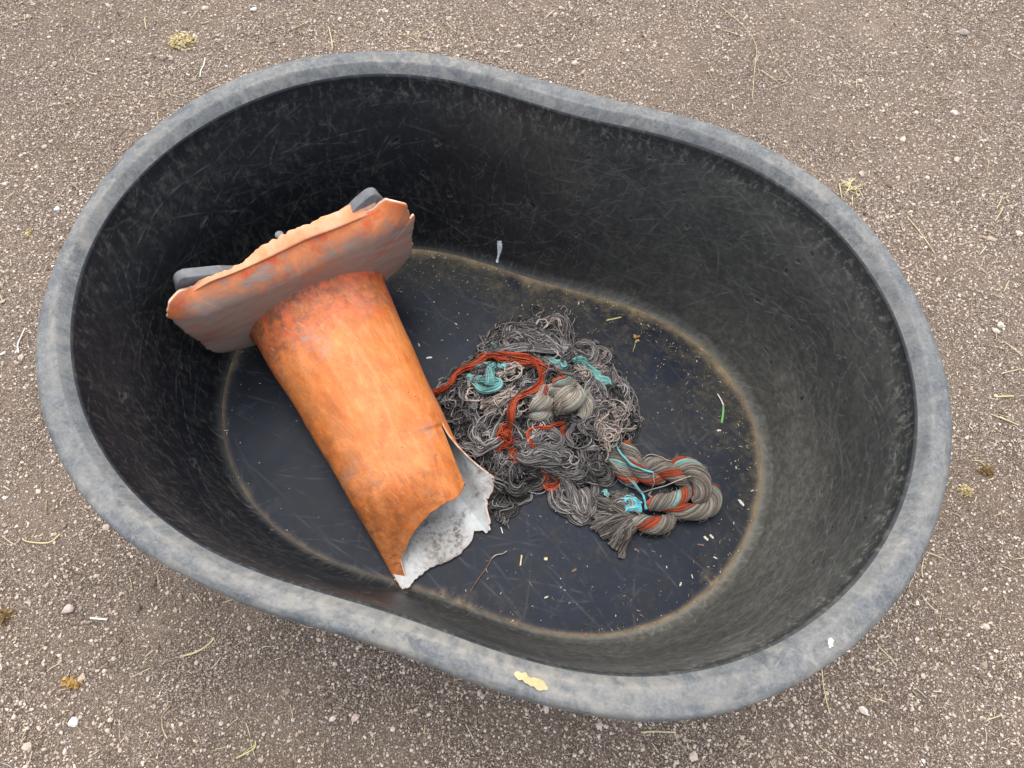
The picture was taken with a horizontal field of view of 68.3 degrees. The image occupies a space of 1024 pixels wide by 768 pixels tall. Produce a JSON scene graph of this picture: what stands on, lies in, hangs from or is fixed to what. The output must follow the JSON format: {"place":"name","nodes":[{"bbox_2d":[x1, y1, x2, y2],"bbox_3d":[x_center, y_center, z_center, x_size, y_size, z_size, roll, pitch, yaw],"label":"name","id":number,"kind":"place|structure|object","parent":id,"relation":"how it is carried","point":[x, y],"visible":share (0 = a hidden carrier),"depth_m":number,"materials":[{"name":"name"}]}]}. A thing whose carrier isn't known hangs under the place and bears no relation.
{"place":"outdoors","nodes":[
{"label":"outdoors","id":0,"kind":"place"},
{"bbox_2d":[0,0,1023,767],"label":"ground","id":1,"kind":"structure","parent":0,"point":[252,674],"depth_m":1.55,"materials":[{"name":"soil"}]},
{"bbox_2d":[0,608,15,626],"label":"dung crumb","id":2,"kind":"object","parent":1,"relation":"on","point":[6,614],"visible":1,"depth_m":1.37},
{"bbox_2d":[17,328,24,352],"bbox_3d":[-1.044,-0.093,1.602,0.009,0.002,0.061,-3,66,-3],"label":"root fibre","id":3,"kind":"object","parent":1,"relation":"on","point":[19,341],"visible":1,"depth_m":1.60,"materials":[{"name":"white plant"}]},
{"bbox_2d":[24,228,33,236],"bbox_3d":[-1.102,-0.345,1.721,0.018,0.012,0.025,4,65,0],"label":"dung crumb","id":4,"kind":"object","parent":1,"relation":"on","point":[28,231],"visible":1,"depth_m":1.72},
{"bbox_2d":[22,533,59,543],"bbox_3d":[-0.894,0.296,1.432,0.071,0.002,0.017,-6,66,-5],"label":"straw","id":5,"kind":"object","parent":1,"relation":"on","point":[23,539],"visible":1,"depth_m":1.43,"materials":[{"name":"beige plant"}]},
{"bbox_2d":[61,604,74,613],"bbox_3d":[-0.813,0.414,1.382,0.016,0.012,0.021,25,67,9],"label":"stone","id":6,"kind":"object","parent":1,"relation":"on","point":[68,608],"visible":1,"depth_m":1.38,"materials":[{"name":"pink stone"}]},
{"bbox_2d":[60,676,83,690],"bbox_3d":[-0.780,0.528,1.333,0.040,0.013,0.023,24,67,9],"label":"dung crumb","id":7,"kind":"object","parent":1,"relation":"on","point":[70,682],"visible":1,"depth_m":1.33,"materials":[{"name":"gold plant"}]},
{"bbox_2d":[68,717,78,726],"bbox_3d":[-0.760,0.586,1.308,0.016,0.010,0.017,4,65,0],"label":"stone","id":8,"kind":"object","parent":1,"relation":"on","point":[73,721],"visible":1,"depth_m":1.30,"materials":[{"name":"white stone"}]},
{"bbox_2d":[90,617,107,619],"bbox_3d":[-0.755,0.429,1.379,0.031,0.003,0.004,4,65,0],"label":"straw","id":9,"kind":"object","parent":1,"relation":"on","point":[95,618],"visible":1,"depth_m":1.38,"materials":[{"name":"white plant"}]},
{"bbox_2d":[167,33,196,50],"bbox_3d":[-0.863,-0.894,1.964,0.080,0.019,0.065,4,65,0],"label":"dried moss","id":10,"kind":"object","parent":1,"relation":"on","point":[179,41],"visible":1,"depth_m":1.96,"materials":[{"name":"yellow plant"}]},
{"bbox_2d":[183,637,214,656],"bbox_3d":[-0.566,0.478,1.365,0.061,0.002,0.010,-29,70,-14],"label":"straw","id":11,"kind":"object","parent":1,"relation":"on","point":[205,646],"visible":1,"depth_m":1.36,"materials":[{"name":"beige plant"}]},
{"bbox_2d":[236,741,255,758],"bbox_3d":[-0.455,0.631,1.296,0.041,0.002,0.010,-39,73,-18],"label":"straw","id":12,"kind":"object","parent":1,"relation":"on","point":[247,751],"visible":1,"depth_m":1.30,"materials":[{"name":"beige plant"}]},
{"bbox_2d":[351,713,359,721],"bbox_3d":[-0.275,0.587,1.328,0.015,0.008,0.014,4,65,0],"label":"stone","id":13,"kind":"object","parent":1,"relation":"on","point":[354,717],"visible":1,"depth_m":1.32,"materials":[{"name":"pink stone"}]},
{"bbox_2d":[398,25,443,34],"bbox_3d":[-0.245,-0.946,2.018,0.122,0.002,0.027,-9,66,-6],"label":"root fibre","id":14,"kind":"object","parent":1,"relation":"on","point":[420,32],"visible":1,"depth_m":2.01,"materials":[{"name":"plant"}]},
{"bbox_2d":[35,51,951,721],"bbox_3d":[-0.034,-0.008,1.348,1.385,0.447,0.997,17,66,6],"label":"stock tank","id":15,"kind":"object","parent":1,"relation":"on","point":[775,287],"visible":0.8,"depth_m":1.38,"materials":[{"name":"rubber"}]},
{"bbox_2d":[166,187,495,588],"bbox_3d":[-0.262,0.008,1.381,0.472,0.325,0.635,-31,70,-15],"label":"traffic cone","id":16,"kind":"object","parent":15,"relation":"in","point":[310,311],"visible":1,"depth_m":1.40,"materials":[{"name":"orange plastic"}]},
{"bbox_2d":[469,551,506,593],"bbox_3d":[-0.049,0.347,1.412,0.014,0.004,0.105,39,70,15],"label":"twig","id":17,"kind":"object","parent":15,"relation":"in","point":[487,566],"visible":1,"depth_m":1.42,"materials":[{"name":"brown plant"}]},
{"bbox_2d":[224,251,759,632],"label":"litter","id":18,"kind":"object","parent":15,"relation":"in","point":[627,439],"visible":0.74,"depth_m":1.57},
{"bbox_2d":[496,241,501,262],"bbox_3d":[-0.028,-0.292,1.669,0.014,0.059,0.023,4,65,0],"label":"bird dropping","id":19,"kind":"object","parent":15,"relation":"attached to","point":[499,246],"visible":1,"depth_m":1.66,"materials":[{"name":"white"}]},
{"bbox_2d":[514,671,547,690],"bbox_3d":[0.024,0.367,0.933,0.045,0.005,0.013,23,67,8],"label":"wood chip","id":20,"kind":"object","parent":15,"relation":"on","point":[538,684],"visible":1,"depth_m":0.93,"materials":[{"name":"beige wood"}]},
{"bbox_2d":[432,304,722,558],"bbox_3d":[0.092,0.080,1.463,0.431,0.146,0.591,-29,70,-14],"label":"rope toy","id":21,"kind":"object","parent":15,"relation":"in","point":[549,405],"visible":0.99,"depth_m":1.47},
{"bbox_2d":[633,334,639,350],"bbox_3d":[0.268,-0.088,1.622,0.016,0.006,0.042,4,65,0],"label":"seed head","id":22,"kind":"object","parent":15,"relation":"in","point":[636,336],"visible":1,"depth_m":1.62},
{"bbox_2d":[717,394,724,422],"bbox_3d":[0.435,0.050,1.564,0.013,0.005,0.066,0,66,-2],"label":"grass blade","id":23,"kind":"object","parent":15,"relation":"on","point":[723,409],"depth_m":1.56,"materials":[{"name":"green plant"}]},
{"bbox_2d":[827,638,833,647],"bbox_3d":[0.408,0.331,0.964,0.009,0.002,0.013,4,65,0],"label":"wood chip","id":24,"kind":"object","parent":15,"relation":"on","point":[830,642],"visible":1,"depth_m":0.96,"materials":[{"name":"white wood"}]},
{"bbox_2d":[0,0,1023,767],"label":"chaff","id":25,"kind":"object","parent":1,"relation":"on","point":[568,84],"visible":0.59,"depth_m":1.73,"materials":[{"name":"beige plant"}]},
{"bbox_2d":[641,730,675,732],"bbox_3d":[0.256,0.609,1.319,0.062,0.003,0.007,4,65,0],"label":"straw","id":26,"kind":"object","parent":1,"relation":"on","point":[658,731],"visible":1,"depth_m":1.32,"materials":[{"name":"beige plant"}]},
{"bbox_2d":[722,7,756,99],"bbox_3d":[0.631,-0.897,2.028,0.064,0.004,0.346,-6,66,-5],"label":"root fibre","id":27,"kind":"object","parent":1,"relation":"on","point":[756,53],"visible":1,"depth_m":2.02,"materials":[{"name":"plant"}]},
{"bbox_2d":[821,669,829,712],"bbox_3d":[0.566,0.552,1.362,0.008,0.003,0.076,4,65,0],"label":"straw","id":28,"kind":"object","parent":1,"relation":"on","point":[824,690],"visible":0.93,"depth_m":1.36,"materials":[{"name":"beige plant"}]},
{"bbox_2d":[839,178,866,205],"bbox_3d":[0.827,-0.471,1.835,0.068,0.010,0.093,19,66,7],"label":"hay tuft","id":29,"kind":"object","parent":1,"relation":"on","point":[849,186],"visible":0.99,"depth_m":1.84,"materials":[{"name":"plant"}]},
{"bbox_2d":[877,645,896,665],"bbox_3d":[0.692,0.500,1.390,0.003,0.003,0.046,-35,67,-16],"label":"loose straw","id":30,"kind":"object","parent":1,"relation":"on","point":[887,655],"visible":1,"depth_m":1.39,"materials":[{"name":"beige plant"}]},
{"bbox_2d":[907,216,934,253],"bbox_3d":[0.970,-0.353,1.787,0.004,0.005,0.115,-18,67,-10],"label":"straw","id":31,"kind":"object","parent":1,"relation":"on","point":[921,234],"visible":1,"depth_m":1.79,"materials":[{"name":"beige plant"}]},
{"bbox_2d":[958,28,968,35],"bbox_3d":[1.251,-0.975,2.087,0.029,0.011,0.021,23,67,8],"label":"stone","id":32,"kind":"object","parent":1,"relation":"on","point":[963,32],"visible":1,"depth_m":2.08,"materials":[{"name":"white stone"}]},
{"bbox_2d":[957,484,973,497],"bbox_3d":[0.918,0.215,1.527,0.033,0.013,0.028,4,65,0],"label":"dung crumb","id":33,"kind":"object","parent":1,"relation":"on","point":[964,490],"visible":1,"depth_m":1.52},
{"bbox_2d":[977,464,994,477],"bbox_3d":[0.974,0.176,1.545,0.034,0.015,0.027,28,68,10],"label":"dung crumb","id":34,"kind":"object","parent":1,"relation":"on","point":[987,472],"visible":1,"depth_m":1.54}
]}

